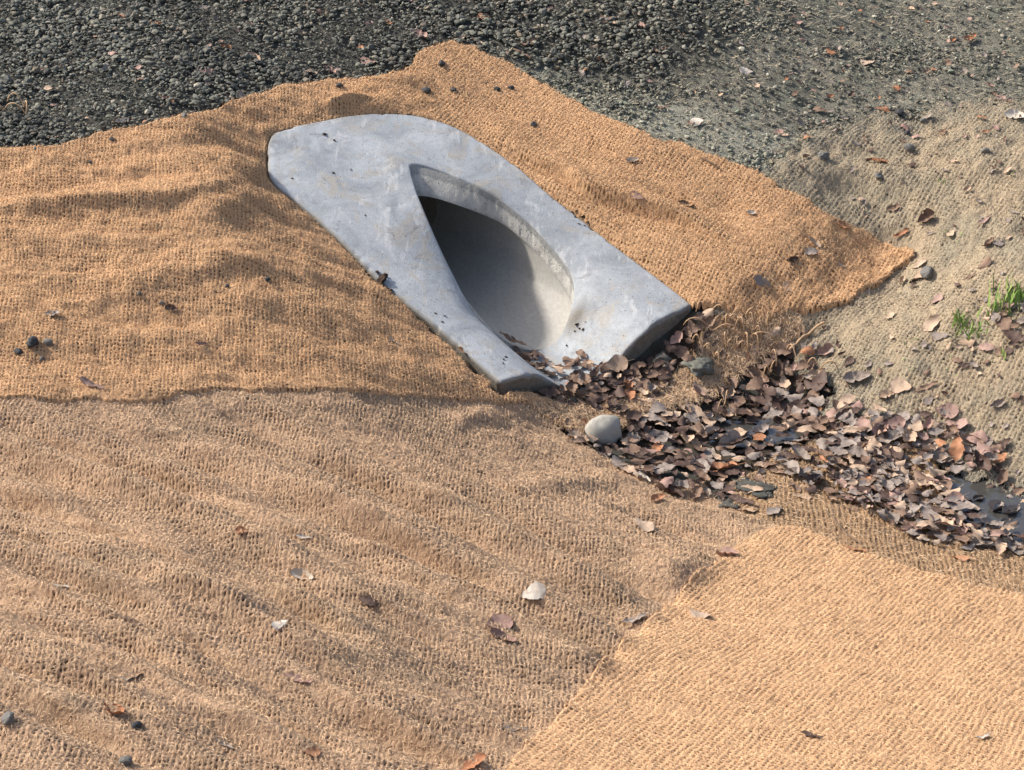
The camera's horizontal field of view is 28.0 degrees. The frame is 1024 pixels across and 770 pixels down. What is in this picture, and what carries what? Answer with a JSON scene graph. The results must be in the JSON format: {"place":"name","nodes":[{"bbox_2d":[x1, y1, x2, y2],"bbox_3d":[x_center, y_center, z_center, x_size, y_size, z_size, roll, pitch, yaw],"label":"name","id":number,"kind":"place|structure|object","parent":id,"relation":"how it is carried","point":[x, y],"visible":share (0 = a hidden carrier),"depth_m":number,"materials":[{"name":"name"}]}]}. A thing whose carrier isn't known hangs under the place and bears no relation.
{"place":"outdoors","nodes":[
{"label":"outdoors","id":0,"kind":"place"},
{"bbox_2d":[0,0,1023,546],"bbox_3d":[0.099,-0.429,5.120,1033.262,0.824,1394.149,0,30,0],"label":"ground","id":1,"kind":"structure","parent":0,"point":[802,50],"depth_m":5.63,"materials":[{"name":"soil"}]},
{"bbox_2d":[0,72,541,405],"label":"erosion mat","id":2,"kind":"object","parent":1,"relation":"on","point":[190,216],"visible":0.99,"depth_m":4.67,"materials":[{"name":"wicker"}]},
{"bbox_2d":[26,336,37,347],"bbox_3d":[-1.025,-0.091,4.386,0.023,0.026,0.033,9,31,15],"label":"pebble","id":3,"kind":"object","parent":2,"relation":"on","point":[32,341],"visible":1,"depth_m":4.38,"materials":[{"name":"stone"}]},
{"bbox_2d":[71,373,103,388],"bbox_3d":[-0.894,-0.008,4.319,0.076,0.009,0.018,23,42,-2],"label":"dead leaf","id":4,"kind":"object","parent":2,"relation":"on","point":[85,380],"visible":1,"depth_m":4.32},
{"bbox_2d":[0,0,742,149],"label":"gravel","id":5,"kind":"structure","parent":1,"relation":"on","point":[23,27],"depth_m":5.58,"materials":[{"name":"gravel"}]},
{"bbox_2d":[0,92,27,114],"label":"jute thread","id":6,"kind":"object","parent":5,"relation":"on","point":[21,108],"visible":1,"depth_m":5.11},
{"bbox_2d":[411,29,430,37],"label":"dead leaf","id":7,"kind":"object","parent":5,"relation":"on","point":[424,34],"visible":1,"depth_m":5.69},
{"bbox_2d":[0,379,808,769],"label":"erosion mat","id":8,"kind":"object","parent":1,"relation":"on","point":[442,529],"visible":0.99,"depth_m":3.83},
{"bbox_2d":[1,711,13,724],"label":"pebble","id":9,"kind":"object","parent":8,"relation":"on","point":[7,717],"visible":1,"depth_m":3.10,"materials":[{"name":"grey stone"}]},
{"bbox_2d":[104,702,128,713],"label":"dead leaf","id":10,"kind":"object","parent":8,"relation":"on","point":[120,708],"visible":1,"depth_m":3.18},
{"bbox_2d":[118,756,132,766],"bbox_3d":[-0.580,0.565,3.077,0.025,0.018,0.016,-22,33,-21],"label":"pebble","id":11,"kind":"object","parent":8,"relation":"on","point":[126,761],"visible":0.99,"depth_m":3.07,"materials":[{"name":"grey stone"}]},
{"bbox_2d":[130,721,141,729],"bbox_3d":[-0.579,0.523,3.163,0.017,0.014,0.017,-18,34,-28],"label":"pebble","id":12,"kind":"object","parent":8,"relation":"on","point":[136,725],"visible":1,"depth_m":3.16,"materials":[{"name":"stone"}]},
{"bbox_2d":[271,620,287,629],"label":"dead leaf","id":13,"kind":"object","parent":8,"relation":"on","point":[276,625],"visible":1,"depth_m":3.52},
{"bbox_2d":[284,567,313,580],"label":"dead leaf","id":14,"kind":"object","parent":8,"relation":"on","point":[295,571],"visible":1,"depth_m":3.79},
{"bbox_2d":[281,672,319,682],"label":"dead leaf","id":15,"kind":"object","parent":8,"relation":"on","point":[297,676],"visible":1,"depth_m":3.43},
{"bbox_2d":[303,746,325,756],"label":"dead leaf","id":16,"kind":"object","parent":8,"relation":"on","point":[314,750],"visible":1,"depth_m":3.19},
{"bbox_2d":[359,594,380,605],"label":"dead leaf","id":17,"kind":"object","parent":8,"relation":"on","point":[368,599],"visible":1,"depth_m":3.73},
{"bbox_2d":[462,749,491,769],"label":"dead leaf","id":18,"kind":"object","parent":8,"relation":"on","point":[479,757],"visible":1,"depth_m":3.31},
{"bbox_2d":[484,628,516,641],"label":"dead leaf","id":19,"kind":"object","parent":8,"relation":"on","point":[509,638],"visible":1,"depth_m":3.73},
{"bbox_2d":[486,614,518,629],"bbox_3d":[-0.018,0.433,3.767,0.074,0.010,0.045,-11,41,-33],"label":"dead leaf","id":20,"kind":"object","parent":8,"relation":"on","point":[498,618],"visible":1,"depth_m":3.77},
{"bbox_2d":[521,581,552,598],"bbox_3d":[0.047,0.390,3.896,0.064,0.012,0.038,-18,61,3],"label":"stone","id":21,"kind":"object","parent":8,"relation":"on","point":[532,588],"visible":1,"depth_m":3.90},
{"bbox_2d":[619,610,652,622],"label":"dead leaf","id":22,"kind":"object","parent":8,"relation":"on","point":[630,620],"visible":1,"depth_m":3.97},
{"bbox_2d":[628,470,650,481],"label":"dead leaf","id":23,"kind":"object","parent":8,"relation":"on","point":[641,475],"visible":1,"depth_m":4.62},
{"bbox_2d":[633,518,657,531],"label":"dead leaf","id":24,"kind":"object","parent":8,"relation":"on","point":[647,526],"visible":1,"depth_m":4.34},
{"bbox_2d":[648,493,664,500],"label":"dead leaf","id":25,"kind":"object","parent":8,"relation":"on","point":[655,497],"visible":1,"depth_m":4.53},
{"bbox_2d":[267,114,691,395],"bbox_3d":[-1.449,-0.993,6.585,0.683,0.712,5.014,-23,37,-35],"label":"culvert end","id":26,"kind":"object","parent":1,"relation":"on","point":[480,245],"visible":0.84,"depth_m":5.21,"materials":[{"name":"concrete"}]},
{"bbox_2d":[376,273,387,284],"bbox_3d":[-0.315,-0.254,4.949,0.027,0.014,0.047,10,50,24],"label":"dirt crumb","id":27,"kind":"object","parent":26,"relation":"on","point":[382,278],"visible":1,"depth_m":4.95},
{"bbox_2d":[2,0,1023,554],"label":"leaf litter","id":28,"kind":"object","parent":1,"relation":"on","point":[898,486],"visible":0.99,"depth_m":4.84,"materials":[{"name":"plant"}]},
{"bbox_2d":[571,436,590,446],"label":"dead leaf","id":29,"kind":"object","parent":28,"relation":"on","point":[579,439],"visible":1,"depth_m":4.74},
{"bbox_2d":[629,452,647,458],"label":"dead leaf","id":30,"kind":"object","parent":28,"relation":"on","point":[637,455],"visible":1,"depth_m":4.73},
{"bbox_2d":[631,457,646,464],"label":"dead leaf","id":31,"kind":"object","parent":28,"relation":"on","point":[637,461],"visible":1,"depth_m":4.71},
{"bbox_2d":[638,464,655,472],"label":"dead leaf","id":32,"kind":"object","parent":28,"relation":"on","point":[647,468],"visible":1,"depth_m":4.67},
{"bbox_2d":[641,433,659,443],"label":"dead leaf","id":33,"kind":"object","parent":28,"relation":"on","point":[651,438],"visible":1,"depth_m":4.81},
{"bbox_2d":[645,429,664,436],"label":"dead leaf","id":34,"kind":"object","parent":28,"relation":"on","point":[654,432],"visible":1,"depth_m":4.83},
{"bbox_2d":[650,482,683,496],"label":"dead leaf","id":35,"kind":"object","parent":28,"relation":"on","point":[672,490],"visible":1,"depth_m":4.57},
{"bbox_2d":[669,457,691,467],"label":"dead leaf","id":36,"kind":"object","parent":28,"relation":"on","point":[681,462],"visible":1,"depth_m":4.72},
{"bbox_2d":[674,448,686,459],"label":"dead leaf","id":37,"kind":"object","parent":28,"relation":"on","point":[680,453],"visible":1,"depth_m":4.75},
{"bbox_2d":[674,344,688,357],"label":"dead leaf","id":38,"kind":"object","parent":28,"relation":"on","point":[683,350],"visible":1,"depth_m":5.06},
{"bbox_2d":[695,432,710,440],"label":"dead leaf","id":39,"kind":"object","parent":28,"relation":"on","point":[699,437],"visible":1,"depth_m":4.84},
{"bbox_2d":[721,384,735,399],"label":"dead leaf","id":40,"kind":"object","parent":28,"relation":"on","point":[731,391],"visible":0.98,"depth_m":5.01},
{"bbox_2d":[744,415,763,423],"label":"dead leaf","id":41,"kind":"object","parent":28,"relation":"on","point":[751,419],"visible":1,"depth_m":4.93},
{"bbox_2d":[751,402,771,412],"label":"dead leaf","id":42,"kind":"object","parent":28,"relation":"on","point":[762,409],"visible":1,"depth_m":4.96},
{"bbox_2d":[763,349,776,376],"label":"jute thread","id":43,"kind":"object","parent":28,"relation":"on","point":[771,364],"visible":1,"depth_m":5.03},
{"bbox_2d":[773,353,783,376],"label":"dead leaf","id":44,"kind":"object","parent":28,"relation":"on","point":[779,368],"visible":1,"depth_m":5.05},
{"bbox_2d":[777,467,807,476],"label":"dead leaf","id":45,"kind":"object","parent":28,"relation":"on","point":[794,469],"visible":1,"depth_m":4.69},
{"bbox_2d":[799,368,824,381],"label":"dead leaf","id":46,"kind":"object","parent":28,"relation":"on","point":[815,372],"visible":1,"depth_m":5.02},
{"bbox_2d":[833,471,856,478],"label":"dead leaf","id":47,"kind":"object","parent":28,"relation":"on","point":[838,473],"visible":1,"depth_m":4.68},
{"bbox_2d":[880,409,893,418],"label":"dead leaf","id":48,"kind":"object","parent":28,"relation":"on","point":[888,414],"visible":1,"depth_m":4.88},
{"bbox_2d":[885,508,899,524],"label":"dead leaf","id":49,"kind":"object","parent":28,"relation":"on","point":[894,516],"visible":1,"depth_m":4.53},
{"bbox_2d":[906,494,921,502],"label":"dead leaf","id":50,"kind":"object","parent":28,"relation":"on","point":[912,498],"visible":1,"depth_m":4.60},
{"bbox_2d":[909,501,919,512],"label":"dead leaf","id":51,"kind":"object","parent":28,"relation":"on","point":[914,508],"visible":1,"depth_m":4.57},
{"bbox_2d":[896,521,939,531],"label":"dead leaf","id":52,"kind":"object","parent":28,"relation":"on","point":[907,526],"visible":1,"depth_m":4.51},
{"bbox_2d":[927,467,946,475],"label":"dead leaf","id":53,"kind":"object","parent":28,"relation":"on","point":[935,470],"visible":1,"depth_m":4.72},
{"bbox_2d":[924,450,956,460],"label":"dead leaf","id":54,"kind":"object","parent":28,"relation":"on","point":[936,454],"visible":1,"depth_m":4.77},
{"bbox_2d":[933,533,948,540],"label":"dead leaf","id":55,"kind":"object","parent":28,"relation":"on","point":[942,537],"visible":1,"depth_m":4.46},
{"bbox_2d":[938,479,952,491],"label":"dead leaf","id":56,"kind":"object","parent":28,"relation":"on","point":[947,483],"visible":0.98,"depth_m":4.68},
{"bbox_2d":[939,507,953,514],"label":"dead leaf","id":57,"kind":"object","parent":28,"relation":"on","point":[944,510],"visible":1,"depth_m":4.57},
{"bbox_2d":[977,441,993,455],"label":"dead leaf","id":58,"kind":"object","parent":28,"relation":"on","point":[981,447],"visible":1,"depth_m":4.75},
{"bbox_2d":[997,469,1008,484],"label":"dead leaf","id":59,"kind":"object","parent":28,"relation":"on","point":[1004,474],"visible":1,"depth_m":4.70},
{"bbox_2d":[584,415,621,444],"bbox_3d":[0.213,0.109,4.799,0.088,0.079,0.069,-15,32,-11],"label":"river stone","id":60,"kind":"object","parent":1,"relation":"on","point":[604,429],"visible":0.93,"depth_m":4.78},
{"bbox_2d":[605,354,633,371],"bbox_3d":[0.263,-0.055,5.017,0.079,0.010,0.048,-12,71,-16],"label":"dead leaf","id":61,"kind":"object","parent":1,"relation":"on","point":[615,363],"visible":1,"depth_m":5.02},
{"bbox_2d":[357,38,914,317],"bbox_3d":[0.284,-0.528,5.346,1.486,0.419,0.463,17,34,26],"label":"erosion mat","id":62,"kind":"object","parent":1,"relation":"on","point":[714,245],"visible":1,"depth_m":5.30,"materials":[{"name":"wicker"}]},
{"bbox_2d":[712,304,758,318],"bbox_3d":[0.555,-0.181,5.086,0.116,0.040,0.013,2,30,4],"label":"jute thread","id":63,"kind":"object","parent":62,"relation":"attached to","point":[749,309],"visible":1,"depth_m":5.08},
{"bbox_2d":[725,314,748,346],"bbox_3d":[0.563,-0.136,5.082,0.072,0.078,0.031,20,35,30],"label":"jute thread","id":64,"kind":"object","parent":62,"relation":"hanging from","point":[727,318],"visible":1,"depth_m":5.08},
{"bbox_2d":[752,275,770,286],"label":"dead leaf","id":65,"kind":"object","parent":62,"relation":"on","point":[760,280],"visible":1,"depth_m":5.13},
{"bbox_2d":[803,247,819,254],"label":"dead leaf","id":66,"kind":"object","parent":62,"relation":"on","point":[809,250],"visible":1,"depth_m":5.19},
{"bbox_2d":[653,351,671,366],"bbox_3d":[0.372,-0.063,5.051,0.044,0.031,0.066,13,34,23],"label":"mortar lump","id":67,"kind":"object","parent":1,"relation":"on","point":[665,357],"visible":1,"depth_m":5.04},
{"bbox_2d":[530,306,807,434],"bbox_3d":[0.386,-0.035,4.962,0.792,0.161,0.184,-20,35,-30],"label":"netting scrap","id":68,"kind":"object","parent":1,"relation":"on","point":[733,358],"visible":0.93,"depth_m":5.04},
{"bbox_2d":[692,334,719,365],"bbox_3d":[0.479,-0.089,5.052,0.081,0.069,0.011,19,35,29],"label":"jute thread","id":69,"kind":"object","parent":68,"relation":"on","point":[710,346],"visible":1,"depth_m":5.05},
{"bbox_2d":[683,317,778,343],"bbox_3d":[0.543,-0.134,5.074,0.241,0.068,0.010,3,30,5],"label":"jute thread","id":70,"kind":"object","parent":68,"relation":"on","point":[732,325],"visible":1,"depth_m":5.07},
{"bbox_2d":[724,332,747,351],"bbox_3d":[0.551,-0.105,5.063,0.064,0.049,0.019,11,32,19],"label":"jute thread","id":71,"kind":"object","parent":68,"relation":"on","point":[734,342],"visible":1,"depth_m":5.06},
{"bbox_2d":[733,319,758,349],"bbox_3d":[0.584,-0.128,5.079,0.070,0.067,0.024,14,33,23],"label":"jute thread","id":72,"kind":"object","parent":68,"relation":"on","point":[751,330],"visible":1,"depth_m":5.08},
{"bbox_2d":[688,118,702,124],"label":"dead leaf","id":73,"kind":"object","parent":1,"relation":"on","point":[697,121],"visible":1,"depth_m":5.47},
{"bbox_2d":[680,356,713,377],"bbox_3d":[0.456,-0.044,5.043,0.089,0.044,0.105,12,29,12],"label":"stone","id":74,"kind":"object","parent":1,"relation":"on","point":[700,367],"visible":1,"depth_m":5.02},
{"bbox_2d":[702,304,716,318],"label":"dead leaf","id":75,"kind":"object","parent":1,"relation":"on","point":[708,312],"visible":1,"depth_m":5.10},
{"bbox_2d":[716,493,739,508],"bbox_3d":[0.485,0.258,4.582,0.063,0.011,0.083,2,22,4],"label":"mortar lump","id":76,"kind":"object","parent":1,"relation":"on","point":[727,501],"visible":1,"depth_m":4.57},
{"bbox_2d":[710,461,745,469],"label":"dead leaf","id":77,"kind":"object","parent":1,"relation":"on","point":[720,465],"visible":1,"depth_m":4.72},
{"bbox_2d":[699,416,802,447],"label":"water","id":78,"kind":"structure","parent":1,"relation":"on","point":[729,423],"depth_m":4.88,"materials":[{"name":"grey liquid"}]},
{"bbox_2d":[522,0,1023,174],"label":"grit","id":79,"kind":"object","parent":1,"relation":"on","point":[756,156],"visible":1,"depth_m":5.65,"materials":[{"name":"gravel"}]},
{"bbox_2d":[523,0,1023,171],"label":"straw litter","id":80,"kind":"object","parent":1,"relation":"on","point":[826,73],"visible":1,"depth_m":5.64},
{"bbox_2d":[714,97,1023,499],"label":"erosion mat","id":81,"kind":"object","parent":1,"relation":"on","point":[862,327],"visible":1,"depth_m":5.15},
{"bbox_2d":[789,321,825,349],"bbox_3d":[0.730,-0.119,5.092,0.121,0.055,0.011,-20,35,-30],"label":"jute thread","id":82,"kind":"object","parent":81,"relation":"on","point":[809,333],"visible":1,"depth_m":5.09},
{"bbox_2d":[786,344,838,370],"bbox_3d":[0.731,-0.063,5.021,0.154,0.038,0.015,24,38,35],"label":"jute thread","id":83,"kind":"object","parent":81,"relation":"on","point":[811,358],"visible":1,"depth_m":5.01},
{"bbox_2d":[817,151,828,159],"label":"pebble","id":84,"kind":"object","parent":81,"relation":"on","point":[823,155],"visible":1,"depth_m":5.38,"materials":[{"name":"grey stone"}]},
{"bbox_2d":[817,343,838,354],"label":"dead leaf","id":85,"kind":"object","parent":81,"relation":"on","point":[825,348],"visible":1,"depth_m":5.06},
{"bbox_2d":[837,371,870,382],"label":"dead leaf","id":86,"kind":"object","parent":81,"relation":"on","point":[850,375],"visible":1,"depth_m":4.98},
{"bbox_2d":[878,390,894,397],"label":"dead leaf","id":87,"kind":"object","parent":81,"relation":"on","point":[884,393],"visible":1,"depth_m":4.92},
{"bbox_2d":[883,377,911,392],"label":"dead leaf","id":88,"kind":"object","parent":81,"relation":"on","point":[894,384],"visible":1,"depth_m":4.91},
{"bbox_2d":[903,143,914,151],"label":"pebble","id":89,"kind":"object","parent":81,"relation":"on","point":[909,147],"visible":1,"depth_m":5.40,"materials":[{"name":"grey stone"}]},
{"bbox_2d":[913,381,937,391],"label":"dead leaf","id":90,"kind":"object","parent":81,"relation":"on","point":[924,386],"visible":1,"depth_m":4.89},
{"bbox_2d":[920,266,932,278],"bbox_3d":[1.041,-0.282,5.156,0.032,0.031,0.047,3,36,8],"label":"pebble","id":91,"kind":"object","parent":81,"relation":"on","point":[926,272],"visible":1,"depth_m":5.14,"materials":[{"name":"grey stone"}]},
{"bbox_2d":[918,208,938,221],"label":"dead leaf","id":92,"kind":"object","parent":81,"relation":"on","point":[928,213],"visible":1,"depth_m":5.25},
{"bbox_2d":[922,314,939,330],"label":"dead leaf","id":93,"kind":"object","parent":81,"relation":"on","point":[931,322],"visible":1,"depth_m":4.99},
{"bbox_2d":[932,291,942,303],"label":"dead leaf","id":94,"kind":"object","parent":81,"relation":"on","point":[937,297],"visible":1,"depth_m":5.05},
{"bbox_2d":[927,332,948,340],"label":"dead leaf","id":95,"kind":"object","parent":81,"relation":"on","point":[938,335],"visible":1,"depth_m":4.95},
{"bbox_2d":[935,402,965,418],"bbox_3d":[1.035,0.060,4.846,0.071,0.009,0.043,6,66,14],"label":"dead leaf","id":96,"kind":"object","parent":81,"relation":"on","point":[953,409],"visible":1,"depth_m":4.85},
{"bbox_2d":[952,309,969,335],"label":"grass tuft","id":97,"kind":"object","parent":81,"relation":"on","point":[960,319],"visible":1,"depth_m":4.95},
{"bbox_2d":[952,418,972,428],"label":"dead leaf","id":98,"kind":"object","parent":81,"relation":"on","point":[961,423],"visible":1,"depth_m":4.83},
{"bbox_2d":[958,339,975,346],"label":"dead leaf","id":99,"kind":"object","parent":81,"relation":"on","point":[970,343],"visible":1,"depth_m":4.92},
{"bbox_2d":[951,433,983,444],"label":"dead leaf","id":100,"kind":"object","parent":81,"relation":"on","point":[966,441],"visible":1,"depth_m":4.79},
{"bbox_2d":[978,251,991,268],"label":"dead leaf","id":101,"kind":"object","parent":81,"relation":"on","point":[986,261],"visible":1,"depth_m":5.06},
{"bbox_2d":[977,342,993,350],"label":"dead leaf","id":102,"kind":"object","parent":81,"relation":"on","point":[985,347],"visible":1,"depth_m":4.89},
{"bbox_2d":[977,294,1010,316],"bbox_3d":[1.164,-0.189,4.939,0.053,0.076,0.066,-19,35,-30],"label":"grass tuft","id":103,"kind":"object","parent":81,"relation":"on","point":[995,304],"visible":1,"depth_m":4.94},
{"bbox_2d":[989,399,1007,406],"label":"dead leaf","id":104,"kind":"object","parent":81,"relation":"on","point":[1000,401],"visible":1,"depth_m":4.82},
{"bbox_2d":[995,438,1009,452],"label":"dead leaf","id":105,"kind":"object","parent":81,"relation":"on","point":[1002,443],"visible":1,"depth_m":4.76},
{"bbox_2d":[988,274,1023,320],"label":"grass tuft","id":106,"kind":"object","parent":81,"relation":"on","point":[1018,294],"visible":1,"depth_m":4.93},
{"bbox_2d":[1000,109,1023,117],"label":"dead leaf","id":107,"kind":"object","parent":81,"relation":"on","point":[1009,113],"visible":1,"depth_m":5.45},
{"bbox_2d":[733,434,1023,626],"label":"erosion mat","id":108,"kind":"object","parent":1,"relation":"on","point":[877,534],"visible":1,"depth_m":4.49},
{"bbox_2d":[719,492,755,503],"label":"dead leaf","id":109,"kind":"object","parent":108,"relation":"on","point":[735,497],"visible":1,"depth_m":4.57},
{"bbox_2d":[733,475,782,497],"bbox_3d":[0.553,0.229,4.644,0.123,0.016,0.113,19,24,31],"label":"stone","id":110,"kind":"object","parent":108,"relation":"on","point":[768,488],"visible":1,"depth_m":4.63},
{"bbox_2d":[502,523,1023,769],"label":"erosion mat","id":111,"kind":"object","parent":108,"relation":"on","point":[854,670],"visible":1,"depth_m":3.78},
{"bbox_2d":[687,607,711,618],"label":"dead leaf","id":112,"kind":"object","parent":111,"relation":"on","point":[696,614],"visible":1,"depth_m":4.01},
{"bbox_2d":[716,546,737,555],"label":"dead leaf","id":113,"kind":"object","parent":111,"relation":"on","point":[730,551],"visible":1,"depth_m":4.30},
{"bbox_2d":[763,507,782,515],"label":"dead leaf","id":114,"kind":"object","parent":108,"relation":"on","point":[771,510],"visible":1,"depth_m":4.52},
{"bbox_2d":[825,510,862,545],"bbox_3d":[0.720,0.311,4.464,0.008,0.014,0.168,-11,32,-18],"label":"twig","id":115,"kind":"object","parent":108,"relation":"on","point":[843,529],"visible":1,"depth_m":4.46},
{"bbox_2d":[961,528,1008,546],"bbox_3d":[1.030,0.340,4.482,0.108,0.023,0.054,18,22,18],"label":"dead leaf","id":116,"kind":"object","parent":108,"relation":"on","point":[975,538],"visible":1,"depth_m":4.48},
{"bbox_2d":[994,536,1023,554],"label":"dead leaf","id":117,"kind":"object","parent":108,"relation":"on","point":[1019,551],"visible":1,"depth_m":4.47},
{"bbox_2d":[949,312,989,350],"bbox_3d":[1.105,-0.133,4.931,0.076,0.087,0.108,13,32,21],"label":"grass tuft","id":118,"kind":"object","parent":1,"relation":"on","point":[971,328],"visible":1,"depth_m":4.93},
{"bbox_2d":[942,474,1023,542],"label":"water","id":119,"kind":"structure","parent":1,"relation":"on","point":[972,489],"depth_m":4.64,"materials":[{"name":"grey liquid"}]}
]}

